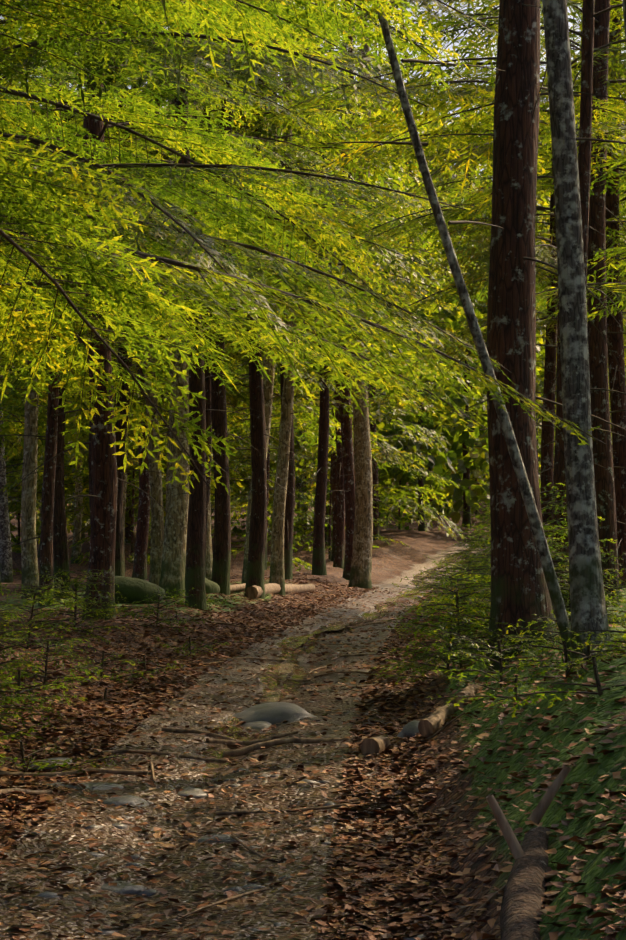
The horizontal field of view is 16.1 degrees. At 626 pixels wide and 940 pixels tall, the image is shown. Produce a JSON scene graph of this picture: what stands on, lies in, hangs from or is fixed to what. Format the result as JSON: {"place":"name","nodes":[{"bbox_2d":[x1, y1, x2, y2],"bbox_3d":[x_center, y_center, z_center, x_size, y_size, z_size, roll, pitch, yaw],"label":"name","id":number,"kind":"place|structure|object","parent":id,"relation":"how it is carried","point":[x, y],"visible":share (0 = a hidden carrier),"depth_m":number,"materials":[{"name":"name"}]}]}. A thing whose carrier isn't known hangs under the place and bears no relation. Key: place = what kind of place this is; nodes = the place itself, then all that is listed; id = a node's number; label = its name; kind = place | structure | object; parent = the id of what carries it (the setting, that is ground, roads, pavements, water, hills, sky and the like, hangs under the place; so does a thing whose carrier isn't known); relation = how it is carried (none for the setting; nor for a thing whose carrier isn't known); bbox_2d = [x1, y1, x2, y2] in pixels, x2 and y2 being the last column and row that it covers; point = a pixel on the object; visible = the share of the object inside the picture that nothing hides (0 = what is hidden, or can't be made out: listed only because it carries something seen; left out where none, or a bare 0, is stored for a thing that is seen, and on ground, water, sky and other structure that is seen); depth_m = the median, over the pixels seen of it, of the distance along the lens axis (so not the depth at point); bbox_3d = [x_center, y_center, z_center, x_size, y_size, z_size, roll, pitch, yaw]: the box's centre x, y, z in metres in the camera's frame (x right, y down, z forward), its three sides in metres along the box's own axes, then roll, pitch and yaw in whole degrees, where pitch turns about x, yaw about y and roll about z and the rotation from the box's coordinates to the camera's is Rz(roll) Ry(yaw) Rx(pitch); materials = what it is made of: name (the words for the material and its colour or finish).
{"place":"outdoors","nodes":[
{"label":"outdoors","id":0,"kind":"place"},
{"bbox_2d":[0,437,625,939],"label":"ground","id":1,"kind":"structure","parent":0,"point":[396,561],"depth_m":13.47,"materials":[{"name":"brown soil"}]},
{"bbox_2d":[0,604,69,727],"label":"hemlock sapling","id":2,"kind":"object","parent":1,"relation":"on","point":[12,703],"visible":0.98,"depth_m":17.28,"materials":[{"name":"green plant"}]},
{"bbox_2d":[0,18,81,582],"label":"forest tree","id":3,"kind":"object","parent":1,"relation":"on","point":[6,560],"visible":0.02,"depth_m":65.07,"materials":[{"name":"grey plant"}]},
{"bbox_2d":[0,669,86,704],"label":"hemlock sapling","id":4,"kind":"object","parent":1,"relation":"on","point":[46,687],"visible":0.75,"depth_m":18.58,"materials":[{"name":"green plant"}]},
{"bbox_2d":[3,290,88,484],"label":"forest tree","id":5,"kind":"object","parent":1,"relation":"on","point":[19,442],"visible":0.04,"depth_m":69.41,"materials":[{"name":"green plant"}]},
{"bbox_2d":[0,579,93,655],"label":"hemlock sapling","id":6,"kind":"object","parent":1,"relation":"on","point":[33,602],"visible":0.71,"depth_m":22.95,"materials":[{"name":"green plant"}]},
{"bbox_2d":[0,635,111,689],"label":"hemlock sapling","id":7,"kind":"object","parent":1,"relation":"on","point":[46,658],"visible":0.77,"depth_m":20.10,"materials":[{"name":"green plant"}]},
{"bbox_2d":[0,737,127,776],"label":"hemlock sapling","id":8,"kind":"object","parent":1,"relation":"on","point":[33,762],"visible":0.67,"depth_m":15.60,"materials":[{"name":"green plant"}]},
{"bbox_2d":[0,101,128,350],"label":"hemlock","id":9,"kind":"object","parent":1,"relation":"on","point":[12,122],"visible":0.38,"depth_m":19.15,"materials":[{"name":"green plant"}]},
{"bbox_2d":[3,107,125,557],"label":"forest tree","id":10,"kind":"object","parent":1,"relation":"on","point":[69,513],"visible":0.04,"depth_m":76.17,"materials":[{"name":"green plant"}]},
{"bbox_2d":[5,52,133,563],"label":"forest tree","id":11,"kind":"object","parent":1,"relation":"on","point":[76,549],"visible":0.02,"depth_m":74.85,"materials":[{"name":"brown plant"}]},
{"bbox_2d":[11,569,130,643],"bbox_3d":[-2.898,1.632,26.290,1.621,0.928,1.705,0,-3,1],"label":"hemlock sapling","id":12,"kind":"object","parent":1,"relation":"on","point":[80,602],"visible":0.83,"depth_m":26.14,"materials":[{"name":"green plant"}]},
{"bbox_2d":[0,5,155,592],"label":"forest tree","id":13,"kind":"object","parent":1,"relation":"on","point":[9,427],"visible":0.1,"depth_m":50.56,"materials":[{"name":"green plant"}]},
{"bbox_2d":[0,1,168,598],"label":"forest tree","id":14,"kind":"object","parent":1,"relation":"on","point":[28,531],"visible":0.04,"depth_m":43.71,"materials":[{"name":"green plant"}]},
{"bbox_2d":[0,0,182,409],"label":"forest tree","id":15,"kind":"object","parent":1,"relation":"on","point":[143,378],"visible":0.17,"depth_m":35.12,"materials":[{"name":"green plant"}]},
{"bbox_2d":[0,0,217,598],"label":"tree","id":16,"kind":"object","parent":1,"relation":"on","point":[60,545],"depth_m":39.85,"materials":[{"name":"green plant"}]},
{"bbox_2d":[69,412,150,565],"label":"understory hemlock","id":17,"kind":"object","parent":1,"relation":"on","point":[131,558],"visible":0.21,"depth_m":73.74,"materials":[{"name":"brown plant"}]},
{"bbox_2d":[66,87,167,544],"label":"forest tree","id":18,"kind":"object","parent":1,"relation":"on","point":[127,524],"visible":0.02,"depth_m":83.64,"materials":[{"name":"brown plant"}]},
{"bbox_2d":[60,650,174,682],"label":"hemlock sapling","id":19,"kind":"object","parent":1,"relation":"on","point":[121,670],"visible":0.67,"depth_m":21.95,"materials":[{"name":"green plant"}]},
{"bbox_2d":[0,87,237,494],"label":"hemlock","id":20,"kind":"object","parent":1,"relation":"on","point":[86,208],"visible":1,"depth_m":11.80,"materials":[{"name":"green plant"}]},
{"bbox_2d":[0,7,238,522],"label":"forest tree","id":21,"kind":"object","parent":1,"relation":"on","point":[89,455],"visible":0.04,"depth_m":51.21,"materials":[{"name":"green plant"}]},
{"bbox_2d":[0,0,248,606],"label":"forest tree","id":22,"kind":"object","parent":1,"relation":"on","point":[46,551],"visible":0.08,"depth_m":36.21,"materials":[{"name":"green plant"}]},
{"bbox_2d":[22,61,234,567],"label":"forest tree","id":23,"kind":"object","parent":1,"relation":"on","point":[130,442],"visible":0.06,"depth_m":70.19,"materials":[{"name":"green plant"}]},
{"bbox_2d":[37,75,246,549],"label":"forest tree","id":24,"kind":"object","parent":1,"relation":"on","point":[71,487],"visible":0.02,"depth_m":78.34,"materials":[{"name":"green plant"}]},
{"bbox_2d":[82,566,219,603],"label":"boulders","id":25,"kind":"object","parent":1,"relation":"on","point":[133,589],"visible":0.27,"depth_m":36.46,"materials":[{"name":"green stone"}]},
{"bbox_2d":[106,587,196,631],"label":"hemlock sapling","id":26,"kind":"object","parent":1,"relation":"on","point":[157,622],"visible":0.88,"depth_m":28.87,"materials":[{"name":"green plant"}]},
{"bbox_2d":[2,2,301,579],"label":"forest tree","id":27,"kind":"object","parent":1,"relation":"on","point":[140,558],"visible":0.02,"depth_m":58.19,"materials":[{"name":"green plant"}]},
{"bbox_2d":[1,4,302,474],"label":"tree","id":28,"kind":"object","parent":1,"relation":"on","point":[264,96],"visible":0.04,"depth_m":41.86,"materials":[{"name":"green plant"}]},
{"bbox_2d":[0,0,304,576],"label":"tree","id":29,"kind":"object","parent":1,"relation":"on","point":[119,561],"visible":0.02,"depth_m":40.46,"materials":[{"name":"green plant"}]},
{"bbox_2d":[2,3,328,585],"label":"tree","id":30,"kind":"object","parent":1,"relation":"on","point":[157,515],"visible":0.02,"depth_m":41.82,"materials":[{"name":"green plant"}]},
{"bbox_2d":[0,3,347,564],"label":"forest tree","id":31,"kind":"object","parent":1,"relation":"on","point":[85,438],"visible":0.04,"depth_m":53.43,"materials":[{"name":"green plant"}]},
{"bbox_2d":[0,0,352,565],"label":"branch","id":32,"kind":"object","parent":1,"relation":"on","point":[35,107],"visible":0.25,"depth_m":25.15,"materials":[{"name":"green plant"}]},
{"bbox_2d":[0,0,363,609],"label":"forest tree","id":33,"kind":"object","parent":1,"relation":"on","point":[195,555],"visible":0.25,"depth_m":34.93,"materials":[{"name":"green plant"}]},
{"bbox_2d":[81,99,295,502],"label":"forest tree","id":34,"kind":"object","parent":1,"relation":"on","point":[232,464],"visible":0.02,"depth_m":75.52,"materials":[{"name":"green plant"}]},
{"bbox_2d":[11,10,376,576],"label":"tree","id":35,"kind":"object","parent":1,"relation":"on","point":[208,395],"visible":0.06,"depth_m":42.52,"materials":[{"name":"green plant"}]},
{"bbox_2d":[157,637,242,657],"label":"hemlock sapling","id":36,"kind":"object","parent":1,"relation":"on","point":[190,650],"visible":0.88,"depth_m":26.11,"materials":[{"name":"green plant"}]},
{"bbox_2d":[51,0,362,598],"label":"tree","id":37,"kind":"object","parent":1,"relation":"on","point":[172,577],"visible":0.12,"depth_m":39.87,"materials":[{"name":"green plant"}]},
{"bbox_2d":[110,16,305,580],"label":"forest tree","id":38,"kind":"object","parent":1,"relation":"on","point":[209,559],"depth_m":50.20,"materials":[{"name":"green plant"}]},
{"bbox_2d":[129,91,317,494],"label":"forest tree","id":39,"kind":"object","parent":1,"relation":"on","point":[272,462],"visible":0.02,"depth_m":82.75,"materials":[{"name":"green plant"}]},
{"bbox_2d":[29,702,419,893],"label":"rocks","id":40,"kind":"object","parent":1,"relation":"on","point":[263,716],"visible":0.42,"depth_m":16.01,"materials":[{"name":"grey stone"}]},
{"bbox_2d":[0,0,455,620],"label":"tree","id":41,"kind":"object","parent":1,"relation":"on","point":[104,506],"visible":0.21,"depth_m":29.77,"materials":[{"name":"green plant"}]},
{"bbox_2d":[70,1,388,595],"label":"tree group","id":42,"kind":"object","parent":1,"relation":"on","point":[221,553],"visible":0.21,"depth_m":40.81,"materials":[{"name":"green plant"}]},
{"bbox_2d":[0,549,458,939],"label":"pebbles","id":43,"kind":"object","parent":1,"relation":"on","point":[48,894],"visible":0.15,"depth_m":12.54,"materials":[{"name":"stone"}]},
{"bbox_2d":[0,0,515,438],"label":"branch","id":44,"kind":"object","parent":1,"relation":"on","point":[159,228],"visible":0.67,"depth_m":18.11,"materials":[{"name":"green plant"}]},
{"bbox_2d":[210,373,332,571],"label":"understory hemlock","id":45,"kind":"object","parent":1,"relation":"on","point":[307,566],"visible":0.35,"depth_m":62.42,"materials":[{"name":"green plant"}]},
{"bbox_2d":[133,0,422,598],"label":"tree","id":46,"kind":"object","parent":1,"relation":"on","point":[256,548],"visible":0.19,"depth_m":43.36,"materials":[{"name":"green plant"}]},
{"bbox_2d":[230,54,351,532],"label":"forest tree","id":47,"kind":"object","parent":1,"relation":"on","point":[301,484],"visible":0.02,"depth_m":85.58,"materials":[{"name":"plant"}]},
{"bbox_2d":[138,0,449,596],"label":"tree group","id":48,"kind":"object","parent":1,"relation":"on","point":[277,575],"visible":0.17,"depth_m":45.31,"materials":[{"name":"green plant"}]},
{"bbox_2d":[212,3,375,569],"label":"forest tree","id":49,"kind":"object","parent":1,"relation":"on","point":[313,419],"visible":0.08,"depth_m":60.63,"materials":[{"name":"green plant"}]},
{"bbox_2d":[154,0,434,583],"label":"tree group","id":50,"kind":"object","parent":1,"relation":"on","point":[268,389],"visible":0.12,"depth_m":47.46,"materials":[{"name":"green plant"}]},
{"bbox_2d":[211,89,385,567],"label":"forest tree","id":51,"kind":"object","parent":1,"relation":"on","point":[307,428],"visible":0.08,"depth_m":66.66,"materials":[{"name":"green plant"}]},
{"bbox_2d":[0,0,605,445],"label":"branch","id":52,"kind":"object","parent":1,"relation":"on","point":[28,22],"visible":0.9,"depth_m":13.65,"materials":[{"name":"green plant"}]},
{"bbox_2d":[137,1,481,579],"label":"forest tree","id":53,"kind":"object","parent":1,"relation":"on","point":[288,530],"visible":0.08,"depth_m":52.78,"materials":[{"name":"green plant"}]},
{"bbox_2d":[0,583,622,939],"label":"dead wood","id":54,"kind":"object","parent":1,"relation":"on","point":[524,887],"visible":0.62,"depth_m":13.94,"materials":[{"name":"brown wood"}]},
{"bbox_2d":[0,572,625,939],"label":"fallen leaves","id":55,"kind":"object","parent":1,"relation":"on","point":[398,877],"visible":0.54,"depth_m":13.82,"materials":[{"name":"brown plant"}]},
{"bbox_2d":[6,78,625,274],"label":"tree line","id":56,"kind":"object","parent":1,"relation":"on","point":[447,118],"depth_m":246.57,"materials":[{"name":"green plant"}]},
{"bbox_2d":[226,0,437,568],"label":"forest tree","id":57,"kind":"object","parent":1,"relation":"on","point":[338,561],"visible":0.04,"depth_m":65.39,"materials":[{"name":"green plant"}]},
{"bbox_2d":[293,433,378,559],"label":"understory hemlock","id":58,"kind":"object","parent":1,"relation":"on","point":[329,491],"visible":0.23,"depth_m":71.79,"materials":[{"name":"green plant"}]},
{"bbox_2d":[228,8,444,560],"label":"forest tree","id":59,"kind":"object","parent":1,"relation":"on","point":[333,456],"visible":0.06,"depth_m":70.29,"materials":[{"name":"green plant"}]},
{"bbox_2d":[226,0,473,579],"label":"tree group","id":60,"kind":"object","parent":1,"relation":"on","point":[347,449],"visible":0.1,"depth_m":59.77,"materials":[{"name":"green plant"}]},
{"bbox_2d":[294,405,409,546],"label":"understory hemlock","id":61,"kind":"object","parent":1,"relation":"on","point":[383,538],"visible":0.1,"depth_m":76.56,"materials":[{"name":"green plant"}]},
{"bbox_2d":[246,552,462,728],"bbox_3d":[1.766,2.521,48.276,1.350,2.434,59.095,0,-3,6],"label":"water runnel","id":62,"kind":"object","parent":1,"relation":"on","point":[275,693],"visible":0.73,"depth_m":30.02,"materials":[{"name":"brown"}]},
{"bbox_2d":[265,1,454,574],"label":"tree group","id":63,"kind":"object","parent":1,"relation":"on","point":[318,563],"visible":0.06,"depth_m":57.98,"materials":[{"name":"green plant"}]},
{"bbox_2d":[295,2,451,518],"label":"forest tree","id":64,"kind":"object","parent":1,"relation":"on","point":[379,452],"visible":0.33,"depth_m":74.38,"materials":[{"name":"green plant"}]},
{"bbox_2d":[282,0,465,588],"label":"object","id":65,"kind":"object","parent":1,"relation":"on","point":[361,570],"visible":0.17,"depth_m":55.75,"materials":[{"name":"green plant"}]},
{"bbox_2d":[296,20,464,542],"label":"forest tree","id":66,"kind":"object","parent":1,"relation":"on","point":[429,475],"visible":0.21,"depth_m":77.53,"materials":[{"name":"green plant"}]},
{"bbox_2d":[316,0,489,530],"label":"forest tree","id":67,"kind":"object","parent":1,"relation":"on","point":[471,399],"visible":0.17,"depth_m":82.07,"materials":[{"name":"green plant"}]},
{"bbox_2d":[379,467,434,529],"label":"shrub","id":68,"kind":"object","parent":1,"relation":"on","point":[401,521],"visible":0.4,"depth_m":84.01,"materials":[{"name":"green plant"}]},
{"bbox_2d":[379,422,461,521],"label":"shrub","id":69,"kind":"object","parent":1,"relation":"on","point":[447,512],"visible":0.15,"depth_m":96.74,"materials":[{"name":"green plant"}]},
{"bbox_2d":[369,623,487,684],"bbox_3d":[1.244,1.745,20.652,1.189,0.695,1.198,-3,-4,44],"label":"hemlock sapling","id":70,"kind":"object","parent":1,"relation":"on","point":[430,646],"visible":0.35,"depth_m":20.68,"materials":[{"name":"green plant"}]},
{"bbox_2d":[376,50,485,516],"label":"forest tree","id":71,"kind":"object","parent":1,"relation":"on","point":[432,321],"visible":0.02,"depth_m":102.06,"materials":[{"name":"green plant"}]},
{"bbox_2d":[245,0,625,477],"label":"tree","id":72,"kind":"object","parent":1,"relation":"on","point":[580,14],"visible":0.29,"depth_m":33.97,"materials":[{"name":"green plant"}]},
{"bbox_2d":[383,568,490,678],"bbox_3d":[1.377,1.402,19.644,1.542,1.119,1.636,0,-3,1],"label":"hemlock sapling","id":73,"kind":"object","parent":1,"relation":"on","point":[424,665],"visible":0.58,"depth_m":19.73,"materials":[{"name":"green plant"}]},
{"bbox_2d":[388,555,490,649],"bbox_3d":[1.594,1.456,23.262,1.618,1.127,1.351,-1,-3,23],"label":"hemlock sapling","id":74,"kind":"object","parent":1,"relation":"on","point":[426,602],"visible":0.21,"depth_m":23.32,"materials":[{"name":"green plant"}]},
{"bbox_2d":[324,0,569,661],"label":"leaning tree","id":75,"kind":"object","parent":1,"relation":"on","point":[557,600],"visible":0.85,"depth_m":15.03,"materials":[{"name":"grey plant"}]},
{"bbox_2d":[319,1,625,549],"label":"tree","id":76,"kind":"object","parent":1,"relation":"on","point":[547,451],"visible":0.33,"depth_m":35.90,"materials":[{"name":"green plant"}]},
{"bbox_2d":[390,60,554,527],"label":"forest tree","id":77,"kind":"object","parent":1,"relation":"on","point":[479,461],"visible":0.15,"depth_m":84.14,"materials":[{"name":"green plant"}]},
{"bbox_2d":[329,0,625,611],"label":"tree","id":78,"kind":"object","parent":1,"relation":"on","point":[559,468],"visible":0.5,"depth_m":25.47,"materials":[{"name":"green plant"}]},
{"bbox_2d":[421,502,551,612],"bbox_3d":[2.341,1.122,27.039,2.064,1.527,2.310,0,-3,1],"label":"hemlock sapling","id":79,"kind":"object","parent":1,"relation":"on","point":[477,553],"visible":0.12,"depth_m":27.00,"materials":[{"name":"green plant"}]},
{"bbox_2d":[348,0,625,538],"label":"hemlock","id":80,"kind":"object","parent":1,"relation":"on","point":[458,163],"visible":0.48,"depth_m":29.87,"materials":[{"name":"green plant"}]},
{"bbox_2d":[423,48,556,453],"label":"forest tree","id":81,"kind":"object","parent":1,"relation":"on","point":[538,386],"visible":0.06,"depth_m":92.43,"materials":[{"name":"green plant"}]},
{"bbox_2d":[432,629,549,690],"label":"hemlock sapling","id":82,"kind":"object","parent":1,"relation":"on","point":[501,673],"visible":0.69,"depth_m":16.03,"materials":[{"name":"green plant"}]},
{"bbox_2d":[436,500,551,602],"bbox_3d":[2.814,1.285,30.915,2.192,1.848,2.182,0,-3,1],"label":"hemlock sapling","id":83,"kind":"object","parent":1,"relation":"on","point":[481,514],"depth_m":30.94,"materials":[{"name":"green plant"}]},
{"bbox_2d":[429,602,560,663],"bbox_3d":[1.536,1.373,17.723,1.213,0.645,1.247,0,-3,1],"label":"hemlock sapling","id":84,"kind":"object","parent":1,"relation":"on","point":[471,649],"visible":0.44,"depth_m":17.65,"materials":[{"name":"green plant"}]},
{"bbox_2d":[424,570,570,651],"bbox_3d":[1.753,1.257,19.209,1.339,0.807,1.444,1,-3,-25],"label":"hemlock sapling","id":85,"kind":"object","parent":1,"relation":"on","point":[478,606],"visible":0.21,"depth_m":19.26,"materials":[{"name":"green plant"}]},
{"bbox_2d":[370,0,625,607],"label":"tree","id":86,"kind":"object","parent":1,"relation":"on","point":[602,452],"visible":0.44,"depth_m":26.75,"materials":[{"name":"brown plant"}]},
{"bbox_2d":[371,1,625,472],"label":"hemlock","id":87,"kind":"object","parent":1,"relation":"on","point":[459,193],"visible":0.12,"depth_m":42.18,"materials":[{"name":"green plant"}]},
{"bbox_2d":[383,0,625,670],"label":"trunk","id":88,"kind":"object","parent":1,"relation":"on","point":[519,588],"visible":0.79,"depth_m":17.78,"materials":[{"name":"brown plant"}]},
{"bbox_2d":[391,481,625,640],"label":"hemlock sapling","id":89,"kind":"object","parent":1,"relation":"on","point":[556,508],"visible":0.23,"depth_m":20.88,"materials":[{"name":"green plant"}]},
{"bbox_2d":[414,142,609,523],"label":"forest tree","id":90,"kind":"object","parent":1,"relation":"on","point":[457,506],"visible":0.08,"depth_m":95.17,"materials":[{"name":"green plant"}]},
{"bbox_2d":[423,0,625,617],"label":"hemlock","id":91,"kind":"object","parent":1,"relation":"on","point":[584,152],"visible":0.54,"depth_m":20.52,"materials":[{"name":"brown plant"}]},
{"bbox_2d":[425,0,625,586],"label":"hemlock","id":92,"kind":"object","parent":1,"relation":"on","point":[617,379],"visible":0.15,"depth_m":34.68,"materials":[{"name":"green plant"}]},
{"bbox_2d":[431,8,625,518],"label":"hemlock","id":93,"kind":"object","parent":1,"relation":"on","point":[612,92],"visible":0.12,"depth_m":33.87,"materials":[{"name":"green plant"}]},
{"bbox_2d":[478,657,625,717],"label":"hemlock sapling","id":94,"kind":"object","parent":1,"relation":"on","point":[598,684],"visible":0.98,"depth_m":11.45,"materials":[{"name":"green plant"}]},
{"bbox_2d":[484,44,625,343],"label":"tree","id":95,"kind":"object","parent":1,"relation":"on","point":[593,284],"visible":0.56,"depth_m":22.50,"materials":[{"name":"green plant"}]},
{"bbox_2d":[485,638,625,692],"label":"hemlock sapling","id":96,"kind":"object","parent":1,"relation":"on","point":[565,664],"visible":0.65,"depth_m":12.65,"materials":[{"name":"green plant"}]},
{"bbox_2d":[491,629,625,674],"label":"hemlock sapling","id":97,"kind":"object","parent":1,"relation":"on","point":[522,665],"visible":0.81,"depth_m":12.80,"materials":[{"name":"green plant"}]},
{"bbox_2d":[495,610,625,653],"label":"hemlock sapling","id":98,"kind":"object","parent":1,"relation":"on","point":[526,638],"visible":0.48,"depth_m":16.77,"materials":[{"name":"green plant"}]},
{"bbox_2d":[528,0,625,666],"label":"grey tree","id":99,"kind":"object","parent":1,"relation":"on","point":[587,603],"visible":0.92,"depth_m":14.06,"materials":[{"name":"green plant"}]},
{"bbox_2d":[551,540,625,627],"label":"hemlock sapling","id":100,"kind":"object","parent":1,"relation":"on","point":[605,592],"visible":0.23,"depth_m":19.22,"materials":[{"name":"green plant"}]},
{"bbox_2d":[554,628,625,656],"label":"hemlock sapling","id":101,"kind":"object","parent":1,"relation":"on","point":[608,643],"visible":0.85,"depth_m":12.76,"materials":[{"name":"green plant"}]},
{"bbox_2d":[0,0,625,216],"label":"sky","id":102,"kind":"structure","parent":0,"point":[570,24],"materials":[{"name":"white"}]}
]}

